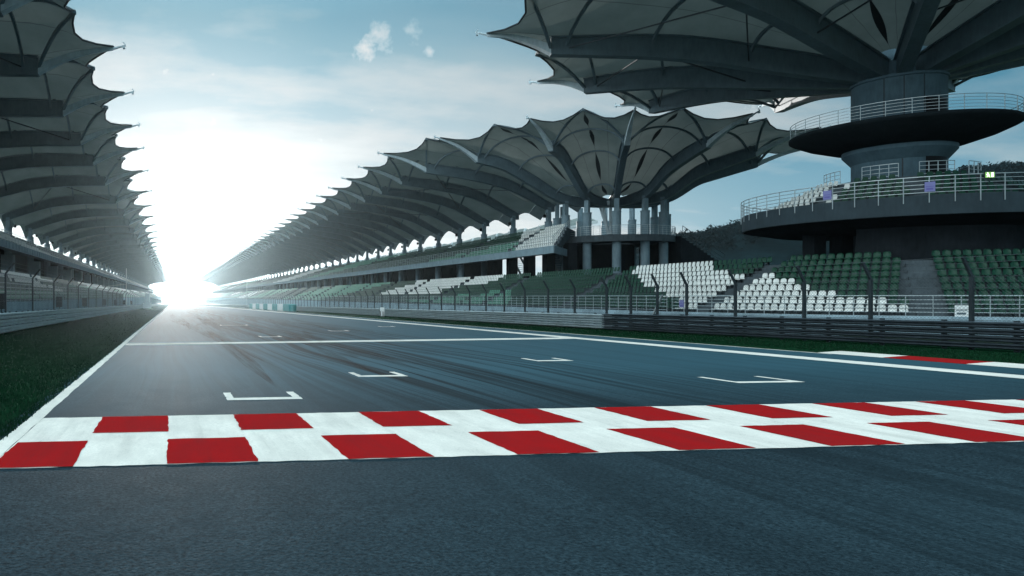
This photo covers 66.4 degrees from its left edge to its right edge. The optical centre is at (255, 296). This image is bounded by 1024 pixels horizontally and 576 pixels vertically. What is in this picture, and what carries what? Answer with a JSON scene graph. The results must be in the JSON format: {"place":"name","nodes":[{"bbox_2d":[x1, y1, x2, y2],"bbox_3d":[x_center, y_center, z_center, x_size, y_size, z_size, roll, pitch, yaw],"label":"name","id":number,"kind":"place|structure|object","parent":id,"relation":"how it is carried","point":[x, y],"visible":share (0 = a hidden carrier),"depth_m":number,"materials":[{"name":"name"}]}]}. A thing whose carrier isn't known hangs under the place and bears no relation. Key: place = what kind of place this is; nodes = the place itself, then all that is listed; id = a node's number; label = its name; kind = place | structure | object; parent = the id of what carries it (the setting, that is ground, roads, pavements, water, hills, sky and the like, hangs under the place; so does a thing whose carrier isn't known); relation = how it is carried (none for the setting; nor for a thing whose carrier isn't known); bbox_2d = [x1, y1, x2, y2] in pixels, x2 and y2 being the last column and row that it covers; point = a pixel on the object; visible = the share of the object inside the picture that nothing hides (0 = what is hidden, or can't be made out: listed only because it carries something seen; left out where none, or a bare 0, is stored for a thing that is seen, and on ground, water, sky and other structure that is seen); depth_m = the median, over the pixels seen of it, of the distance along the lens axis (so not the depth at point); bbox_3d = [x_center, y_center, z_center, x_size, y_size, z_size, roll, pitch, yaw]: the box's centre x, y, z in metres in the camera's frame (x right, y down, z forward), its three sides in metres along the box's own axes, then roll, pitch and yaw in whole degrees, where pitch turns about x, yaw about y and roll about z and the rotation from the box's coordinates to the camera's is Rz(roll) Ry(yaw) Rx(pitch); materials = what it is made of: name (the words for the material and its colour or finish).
{"place":"outdoors","nodes":[
{"label":"outdoors","id":0,"kind":"place"},
{"bbox_2d":[149,275,539,300],"bbox_3d":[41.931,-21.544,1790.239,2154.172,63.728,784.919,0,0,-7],"label":"hill","id":1,"kind":"structure","parent":0,"point":[197,295],"depth_m":1574.55,"materials":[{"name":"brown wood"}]},
{"bbox_2d":[0,305,1023,575],"bbox_3d":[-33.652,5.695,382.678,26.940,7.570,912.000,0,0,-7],"label":"race track","id":2,"kind":"structure","parent":0,"point":[194,441],"depth_m":8.84,"materials":[{"name":"grey asphalt"}]},
{"bbox_2d":[0,305,1023,439],"bbox_3d":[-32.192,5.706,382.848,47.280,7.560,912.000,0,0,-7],"label":"grass verge","id":3,"kind":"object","parent":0,"point":[159,307],"depth_m":30.62,"materials":[{"name":"green plant"}]},
{"bbox_2d":[0,259,161,332],"bbox_3d":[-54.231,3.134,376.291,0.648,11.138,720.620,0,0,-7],"label":"catch fence","id":4,"kind":"object","parent":3,"relation":"on","point":[116,297],"visible":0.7,"depth_m":64.12,"materials":[{"name":"metal"}]},
{"bbox_2d":[0,303,162,333],"bbox_3d":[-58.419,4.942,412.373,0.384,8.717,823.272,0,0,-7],"label":"guard barrier","id":5,"kind":"object","parent":3,"relation":"on","point":[17,322],"visible":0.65,"depth_m":60.41,"materials":[{"name":"metal"}]},
{"bbox_2d":[110,268,126,304],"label":"light mast","id":6,"kind":"object","parent":3,"relation":"on","point":[124,284],"visible":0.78,"depth_m":175.00,"materials":[{"name":"metal"}]},
{"bbox_2d":[143,293,150,307],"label":"marshal post","id":7,"kind":"object","parent":3,"relation":"on","point":[147,304],"visible":0.93,"depth_m":251.90,"materials":[{"name":"white paint"}]},
{"bbox_2d":[249,304,296,311],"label":"tyre barrier","id":8,"kind":"object","parent":3,"relation":"on","point":[286,307],"visible":0.95,"depth_m":177.06,"materials":[{"name":"teal paint"}]},
{"bbox_2d":[207,277,607,329],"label":"catch fence","id":9,"kind":"object","parent":3,"relation":"on","point":[574,302],"visible":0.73,"depth_m":72.60,"materials":[{"name":"metal"}]},
{"bbox_2d":[198,304,617,330],"bbox_3d":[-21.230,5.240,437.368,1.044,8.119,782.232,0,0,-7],"label":"guard barrier","id":10,"kind":"object","parent":3,"relation":"on","point":[541,318],"visible":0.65,"depth_m":67.75,"materials":[{"name":"metal"}]},
{"bbox_2d":[602,313,1023,351],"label":"guard barrier","id":11,"kind":"object","parent":3,"relation":"on","point":[1010,334],"visible":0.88,"depth_m":33.67,"materials":[{"name":"metal"}]},
{"bbox_2d":[610,254,1023,349],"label":"catch fence","id":12,"kind":"object","parent":3,"relation":"on","point":[971,298],"visible":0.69,"depth_m":34.55,"materials":[{"name":"metal"}]},
{"bbox_2d":[955,305,968,316],"bbox_3d":[37.649,0.780,38.411,0.540,0.600,0.036,0,0,43],"label":"notice","id":13,"kind":"object","parent":12,"relation":"attached to","point":[957,312],"visible":0.76,"depth_m":38.40,"materials":[{"name":"white paint"}]},
{"bbox_2d":[818,351,1023,367],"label":"kerb","id":14,"kind":"structure","parent":3,"relation":"on","point":[987,363],"depth_m":23.73,"materials":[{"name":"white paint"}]},
{"bbox_2d":[0,0,1023,290],"label":"sky","id":15,"kind":"structure","parent":0,"point":[247,112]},
{"bbox_2d":[162,301,1021,343],"bbox_3d":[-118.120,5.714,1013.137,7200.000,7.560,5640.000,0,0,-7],"label":"ground","id":16,"kind":"structure","parent":0,"point":[181,302],"depth_m":962.88,"materials":[{"name":"grey asphalt"}]},
{"bbox_2d":[0,0,168,325],"bbox_3d":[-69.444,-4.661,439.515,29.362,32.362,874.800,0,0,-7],"label":"grandstand","id":17,"kind":"object","parent":16,"relation":"on","point":[65,179],"visible":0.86,"depth_m":89.06,"materials":[{"name":"metal"}]},
{"bbox_2d":[196,105,1023,336],"bbox_3d":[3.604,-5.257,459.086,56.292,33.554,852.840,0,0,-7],"label":"grandstand","id":18,"kind":"object","parent":16,"relation":"on","point":[587,160],"visible":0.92,"depth_m":96.86,"materials":[{"name":"metal"}]},
{"bbox_2d":[0,170,1023,306],"bbox_3d":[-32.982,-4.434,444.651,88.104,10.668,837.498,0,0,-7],"label":"stadium seats","id":19,"kind":"object","parent":18,"relation":"on","point":[433,283],"visible":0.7,"depth_m":91.14,"materials":[{"name":"plastic"}]},
{"bbox_2d":[475,0,1023,263],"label":"umbrella tower","id":20,"kind":"structure","parent":18,"relation":"on","point":[897,71],"depth_m":51.99,"materials":[{"name":"paint"}]},
{"bbox_2d":[823,190,831,199],"bbox_3d":[39.355,-6.972,49.596,0.036,0.624,0.504,0,0,-27],"label":"notice","id":21,"kind":"object","parent":20,"relation":"attached to","point":[827,195],"visible":1,"depth_m":49.58,"materials":[{"name":"purple paper"}]},
{"bbox_2d":[925,181,934,191],"bbox_3d":[42.814,-6.972,45.742,0.504,0.624,0.036,0,0,33],"label":"notice","id":22,"kind":"object","parent":20,"relation":"attached to","point":[929,186],"visible":1,"depth_m":45.74,"materials":[{"name":"purple paper"}]},
{"bbox_2d":[926,97,946,111],"bbox_3d":[48.605,-13.320,51.353,1.805,1.800,0.151,0,0,-10],"label":"railing","id":23,"kind":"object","parent":20,"relation":"in","point":[934,101],"depth_m":51.26,"materials":[{"name":"grey metal"}]},
{"bbox_2d":[926,156,946,174],"bbox_3d":[48.605,-9.300,51.353,1.805,1.560,0.151,0,0,-10],"label":"doorway","id":24,"kind":"structure","parent":20,"relation":"in","point":[933,165],"depth_m":51.26,"materials":[{"name":"black plastic"}]},
{"bbox_2d":[984,172,994,181],"bbox_3d":[45.370,-7.389,44.526,0.504,0.630,0.133,0,0,16],"label":"sign","id":25,"kind":"object","parent":20,"relation":"attached to","point":[989,175],"visible":1,"depth_m":44.50,"materials":[{"name":"metal"}]},
{"bbox_2d":[813,271,821,277],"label":"stadium seat","id":26,"kind":"object","parent":18,"relation":"on","point":[817,274],"visible":0.97,"depth_m":47.68,"materials":[{"name":"green plastic"}]},
{"bbox_2d":[829,277,838,283],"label":"stadium seat","id":27,"kind":"object","parent":18,"relation":"on","point":[834,280],"visible":0.97,"depth_m":46.30,"materials":[{"name":"green plastic"}]},
{"bbox_2d":[844,304,852,314],"bbox_3d":[35.526,0.809,43.161,0.494,0.662,0.396,0,0,-42],"label":"stadium seat","id":28,"kind":"object","parent":18,"relation":"on","point":[848,305],"visible":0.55,"depth_m":43.25,"materials":[{"name":"white plastic"}]},
{"bbox_2d":[851,264,859,270],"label":"stadium seat","id":29,"kind":"object","parent":18,"relation":"on","point":[855,267],"visible":0.97,"depth_m":46.66,"materials":[{"name":"green plastic"}]},
{"bbox_2d":[852,258,860,264],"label":"stadium seat","id":30,"kind":"object","parent":18,"relation":"on","point":[856,260],"visible":0.95,"depth_m":47.26,"materials":[{"name":"green plastic"}]},
{"bbox_2d":[853,252,861,258],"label":"stadium seat","id":31,"kind":"object","parent":18,"relation":"on","point":[858,255],"visible":0.96,"depth_m":47.82,"materials":[{"name":"green plastic"}]},
{"bbox_2d":[863,252,871,257],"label":"stadium seat","id":32,"kind":"object","parent":18,"relation":"on","point":[867,254],"visible":0.96,"depth_m":47.41,"materials":[{"name":"green plastic"}]},
{"bbox_2d":[871,270,878,276],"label":"stadium seat","id":33,"kind":"object","parent":18,"relation":"on","point":[874,273],"visible":0.83,"depth_m":45.37,"materials":[{"name":"green plastic"}]},
{"bbox_2d":[871,264,879,269],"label":"stadium seat","id":34,"kind":"object","parent":18,"relation":"on","point":[876,266],"visible":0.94,"depth_m":45.93,"materials":[{"name":"green plastic"}]},
{"bbox_2d":[872,258,880,263],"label":"stadium seat","id":35,"kind":"object","parent":18,"relation":"on","point":[875,260],"visible":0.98,"depth_m":46.50,"materials":[{"name":"green plastic"}]},
{"bbox_2d":[873,252,880,257],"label":"stadium seat","id":36,"kind":"object","parent":18,"relation":"on","point":[876,254],"visible":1,"depth_m":47.05,"materials":[{"name":"green plastic"}]},
{"bbox_2d":[881,270,888,276],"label":"stadium seat","id":37,"kind":"object","parent":18,"relation":"on","point":[885,274],"visible":0.94,"depth_m":45.01,"materials":[{"name":"green plastic"}]},
{"bbox_2d":[882,257,890,263],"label":"stadium seat","id":38,"kind":"object","parent":18,"relation":"on","point":[887,260],"visible":0.96,"depth_m":46.14,"materials":[{"name":"green plastic"}]},
{"bbox_2d":[883,251,890,257],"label":"stadium seat","id":39,"kind":"object","parent":18,"relation":"on","point":[886,253],"visible":0.94,"depth_m":46.73,"materials":[{"name":"green plastic"}]},
{"bbox_2d":[888,305,896,315],"bbox_3d":[36.894,0.809,41.747,0.396,0.662,0.494,0,0,44],"label":"stadium seat","id":40,"kind":"object","parent":18,"relation":"on","point":[894,308],"visible":0.91,"depth_m":41.80,"materials":[{"name":"white plastic"}]},
{"bbox_2d":[889,297,897,304],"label":"stadium seat","id":41,"kind":"object","parent":18,"relation":"on","point":[894,302],"visible":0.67,"depth_m":42.41,"materials":[{"name":"green plastic"}]},
{"bbox_2d":[890,283,898,289],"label":"stadium seat","id":42,"kind":"object","parent":18,"relation":"on","point":[895,286],"visible":0.79,"depth_m":43.54,"materials":[{"name":"green plastic"}]},
{"bbox_2d":[891,270,899,276],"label":"stadium seat","id":43,"kind":"object","parent":18,"relation":"on","point":[895,273],"visible":0.98,"depth_m":44.69,"materials":[{"name":"green plastic"}]},
{"bbox_2d":[892,263,899,269],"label":"stadium seat","id":44,"kind":"object","parent":18,"relation":"on","point":[897,265],"visible":0.96,"depth_m":45.23,"materials":[{"name":"green plastic"}]},
{"bbox_2d":[892,257,900,263],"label":"stadium seat","id":45,"kind":"object","parent":18,"relation":"on","point":[895,259],"visible":0.93,"depth_m":45.83,"materials":[{"name":"green plastic"}]},
{"bbox_2d":[899,305,907,315],"bbox_3d":[37.262,0.809,41.419,0.396,0.662,0.494,0,0,39],"label":"stadium seat","id":46,"kind":"object","parent":18,"relation":"on","point":[902,307],"visible":0.8,"depth_m":41.55,"materials":[{"name":"white plastic"}]},
{"bbox_2d":[932,250,940,255],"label":"stadium seat","id":47,"kind":"object","parent":18,"relation":"on","point":[935,252],"visible":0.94,"depth_m":45.29,"materials":[{"name":"green plastic"}]},
{"bbox_2d":[935,262,944,268],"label":"stadium seat","id":48,"kind":"object","parent":18,"relation":"on","point":[940,265],"visible":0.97,"depth_m":44.03,"materials":[{"name":"green plastic"}]},
{"bbox_2d":[937,269,946,275],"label":"stadium seat","id":49,"kind":"object","parent":18,"relation":"on","point":[941,272],"visible":0.96,"depth_m":43.42,"materials":[{"name":"green plastic"}]},
{"bbox_2d":[939,276,948,282],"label":"stadium seat","id":50,"kind":"object","parent":18,"relation":"on","point":[943,278],"visible":0.73,"depth_m":42.80,"materials":[{"name":"green plastic"}]},
{"bbox_2d":[941,283,951,289],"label":"stadium seat","id":51,"kind":"object","parent":18,"relation":"on","point":[948,286],"visible":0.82,"depth_m":42.15,"materials":[{"name":"green plastic"}]},
{"bbox_2d":[942,250,951,255],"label":"stadium seat","id":52,"kind":"object","parent":18,"relation":"on","point":[946,252],"visible":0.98,"depth_m":45.04,"materials":[{"name":"green plastic"}]},
{"bbox_2d":[943,290,953,296],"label":"stadium seat","id":53,"kind":"object","parent":18,"relation":"on","point":[948,291],"visible":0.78,"depth_m":41.53,"materials":[{"name":"green plastic"}]},
{"bbox_2d":[944,256,953,262],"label":"stadium seat","id":54,"kind":"object","parent":18,"relation":"on","point":[947,259],"visible":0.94,"depth_m":44.42,"materials":[{"name":"green plastic"}]},
{"bbox_2d":[946,297,955,304],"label":"stadium seat","id":55,"kind":"object","parent":18,"relation":"on","point":[950,301],"visible":0.82,"depth_m":40.92,"materials":[{"name":"green plastic"}]},
{"bbox_2d":[946,262,956,268],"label":"stadium seat","id":56,"kind":"object","parent":18,"relation":"on","point":[949,265],"visible":0.92,"depth_m":43.79,"materials":[{"name":"green plastic"}]},
{"bbox_2d":[948,269,958,275],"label":"stadium seat","id":57,"kind":"object","parent":18,"relation":"on","point":[951,272],"visible":0.88,"depth_m":43.16,"materials":[{"name":"green plastic"}]},
{"bbox_2d":[950,276,960,282],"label":"stadium seat","id":58,"kind":"object","parent":18,"relation":"on","point":[954,279],"visible":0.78,"depth_m":42.52,"materials":[{"name":"green plastic"}]},
{"bbox_2d":[952,249,962,255],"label":"stadium seat","id":59,"kind":"object","parent":18,"relation":"on","point":[956,252],"visible":0.97,"depth_m":44.81,"materials":[{"name":"green plastic"}]},
{"bbox_2d":[953,283,963,289],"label":"stadium seat","id":60,"kind":"object","parent":18,"relation":"on","point":[956,286],"visible":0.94,"depth_m":41.90,"materials":[{"name":"green plastic"}]},
{"bbox_2d":[959,269,968,275],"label":"stadium seat","id":61,"kind":"object","parent":18,"relation":"on","point":[963,272],"visible":0.68,"depth_m":42.92,"materials":[{"name":"green plastic"}]},
{"bbox_2d":[963,249,972,255],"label":"stadium seat","id":62,"kind":"object","parent":18,"relation":"on","point":[966,252],"visible":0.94,"depth_m":44.62,"materials":[{"name":"green plastic"}]},
{"bbox_2d":[966,255,975,261],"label":"stadium seat","id":63,"kind":"object","parent":18,"relation":"on","point":[969,258],"visible":0.79,"depth_m":43.97,"materials":[{"name":"green plastic"}]},
{"bbox_2d":[968,262,976,268],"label":"stadium seat","id":64,"kind":"object","parent":18,"relation":"on","point":[973,265],"visible":0.61,"depth_m":43.31,"materials":[{"name":"green plastic"}]},
{"bbox_2d":[973,249,983,255],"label":"stadium seat","id":65,"kind":"object","parent":18,"relation":"on","point":[976,252],"visible":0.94,"depth_m":44.44,"materials":[{"name":"green plastic"}]},
{"bbox_2d":[976,255,986,261],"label":"stadium seat","id":66,"kind":"object","parent":18,"relation":"on","point":[980,258],"visible":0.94,"depth_m":43.77,"materials":[{"name":"green plastic"}]},
{"bbox_2d":[976,283,986,289],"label":"stadium seat","id":67,"kind":"object","parent":18,"relation":"on","point":[979,284],"visible":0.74,"depth_m":41.42,"materials":[{"name":"green plastic"}]},
{"bbox_2d":[978,290,989,296],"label":"stadium seat","id":68,"kind":"object","parent":18,"relation":"on","point":[982,293],"visible":0.62,"depth_m":40.80,"materials":[{"name":"green plastic"}]},
{"bbox_2d":[978,262,989,268],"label":"stadium seat","id":69,"kind":"object","parent":18,"relation":"on","point":[982,265],"visible":0.6,"depth_m":43.14,"materials":[{"name":"green plastic"}]},
{"bbox_2d":[981,269,992,275],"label":"stadium seat","id":70,"kind":"object","parent":18,"relation":"on","point":[985,272],"visible":0.8,"depth_m":42.50,"materials":[{"name":"green plastic"}]},
{"bbox_2d":[983,249,994,254],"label":"stadium seat","id":71,"kind":"object","parent":18,"relation":"on","point":[987,252],"visible":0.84,"depth_m":44.28,"materials":[{"name":"green plastic"}]},
{"bbox_2d":[984,275,994,282],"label":"stadium seat","id":72,"kind":"object","parent":18,"relation":"on","point":[989,280],"visible":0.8,"depth_m":41.85,"materials":[{"name":"green plastic"}]},
{"bbox_2d":[984,305,995,316],"bbox_3d":[40.172,0.809,39.401,0.396,0.662,0.494,0,0,29],"label":"stadium seat","id":73,"kind":"object","parent":18,"relation":"on","point":[988,306],"visible":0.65,"depth_m":39.51,"materials":[{"name":"green plastic"}]},
{"bbox_2d":[986,255,994,261],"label":"stadium seat","id":74,"kind":"object","parent":18,"relation":"on","point":[990,258],"visible":0.63,"depth_m":43.61,"materials":[{"name":"green plastic"}]},
{"bbox_2d":[987,282,997,289],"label":"stadium seat","id":75,"kind":"object","parent":18,"relation":"on","point":[992,284],"visible":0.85,"depth_m":41.20,"materials":[{"name":"green plastic"}]},
{"bbox_2d":[989,262,1000,268],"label":"stadium seat","id":76,"kind":"object","parent":18,"relation":"on","point":[992,265],"visible":0.85,"depth_m":42.96,"materials":[{"name":"green plastic"}]},
{"bbox_2d":[990,290,1001,297],"bbox_3d":[41.561,-0.043,40.439,0.396,0.662,0.494,0,0,27],"label":"stadium seat","id":77,"kind":"object","parent":18,"relation":"on","point":[995,292],"visible":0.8,"depth_m":40.57,"materials":[{"name":"green plastic"}]},
{"bbox_2d":[992,268,1003,275],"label":"stadium seat","id":78,"kind":"object","parent":18,"relation":"on","point":[996,271],"visible":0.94,"depth_m":42.31,"materials":[{"name":"green plastic"}]},
{"bbox_2d":[993,297,1002,303],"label":"stadium seat","id":79,"kind":"object","parent":18,"relation":"on","point":[995,301],"visible":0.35,"depth_m":39.97,"materials":[{"name":"green plastic"}]},
{"bbox_2d":[993,249,1004,254],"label":"stadium seat","id":80,"kind":"object","parent":18,"relation":"on","point":[997,251],"visible":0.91,"depth_m":44.13,"materials":[{"name":"green plastic"}]},
{"bbox_2d":[995,275,1007,282],"bbox_3d":[42.968,-0.895,41.516,0.396,0.662,0.494,0,0,23],"label":"stadium seat","id":81,"kind":"object","parent":18,"relation":"on","point":[1001,278],"visible":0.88,"depth_m":41.65,"materials":[{"name":"green plastic"}]},
{"bbox_2d":[996,255,1007,261],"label":"stadium seat","id":82,"kind":"object","parent":18,"relation":"on","point":[1000,257],"visible":0.73,"depth_m":43.47,"materials":[{"name":"green plastic"}]},
{"bbox_2d":[996,305,1008,316],"bbox_3d":[40.608,0.809,39.171,0.396,0.662,0.494,0,0,26],"label":"stadium seat","id":83,"kind":"object","parent":18,"relation":"on","point":[1001,312],"visible":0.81,"depth_m":39.27,"materials":[{"name":"green plastic"}]},
{"bbox_2d":[998,282,1009,289],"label":"stadium seat","id":84,"kind":"object","parent":18,"relation":"on","point":[1004,286],"visible":0.78,"depth_m":41.00,"materials":[{"name":"green plastic"}]},
{"bbox_2d":[1000,261,1008,268],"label":"stadium seat","id":85,"kind":"object","parent":18,"relation":"on","point":[1004,264],"visible":0.64,"depth_m":42.81,"materials":[{"name":"green plastic"}]},
{"bbox_2d":[1002,290,1013,296],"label":"stadium seat","id":86,"kind":"object","parent":18,"relation":"on","point":[1005,292],"visible":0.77,"depth_m":40.38,"materials":[{"name":"green plastic"}]},
{"bbox_2d":[1003,268,1013,275],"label":"stadium seat","id":87,"kind":"object","parent":18,"relation":"on","point":[1007,271],"visible":0.85,"depth_m":42.14,"materials":[{"name":"green plastic"}]},
{"bbox_2d":[1005,297,1014,303],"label":"stadium seat","id":88,"kind":"object","parent":18,"relation":"on","point":[1011,302],"visible":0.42,"depth_m":39.75,"materials":[{"name":"green plastic"}]},
{"bbox_2d":[1006,255,1017,261],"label":"stadium seat","id":89,"kind":"object","parent":18,"relation":"on","point":[1010,258],"visible":0.8,"depth_m":43.33,"materials":[{"name":"green plastic"}]},
{"bbox_2d":[1006,275,1018,281],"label":"stadium seat","id":90,"kind":"object","parent":18,"relation":"on","point":[1009,277],"visible":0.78,"depth_m":41.48,"materials":[{"name":"green plastic"}]},
{"bbox_2d":[1008,305,1020,316],"bbox_3d":[41.050,0.809,38.954,0.396,0.662,0.494,0,0,26],"label":"stadium seat","id":91,"kind":"object","parent":18,"relation":"on","point":[1014,311],"visible":0.7,"depth_m":39.06,"materials":[{"name":"green plastic"}]},
{"bbox_2d":[1010,282,1021,289],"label":"stadium seat","id":92,"kind":"object","parent":18,"relation":"on","point":[1016,284],"visible":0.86,"depth_m":40.82,"materials":[{"name":"green plastic"}]},
{"bbox_2d":[1010,261,1022,268],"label":"stadium seat","id":93,"kind":"object","parent":18,"relation":"on","point":[1014,264],"visible":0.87,"depth_m":42.66,"materials":[{"name":"green plastic"}]},
{"bbox_2d":[1012,248,1023,254],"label":"stadium seat","id":94,"kind":"object","parent":18,"relation":"on","point":[1016,251],"visible":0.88,"depth_m":43.91,"materials":[{"name":"green plastic"}]},
{"bbox_2d":[1013,290,1023,297],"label":"stadium seat","id":95,"kind":"object","parent":18,"relation":"on","point":[1016,292],"visible":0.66,"depth_m":40.18,"materials":[{"name":"green plastic"}]},
{"bbox_2d":[1014,268,1023,274],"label":"stadium seat","id":96,"kind":"object","parent":18,"relation":"on","point":[1017,271],"visible":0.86,"depth_m":41.98,"materials":[{"name":"green plastic"}]},
{"bbox_2d":[636,162,1023,271],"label":"hill","id":97,"kind":"structure","parent":0,"point":[778,251],"depth_m":294.22,"materials":[{"name":"green plant"}]},
{"bbox_2d":[636,160,1023,256],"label":"forest","id":98,"kind":"object","parent":97,"relation":"on","point":[719,234],"visible":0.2,"depth_m":325.76,"materials":[{"name":"green plant"}]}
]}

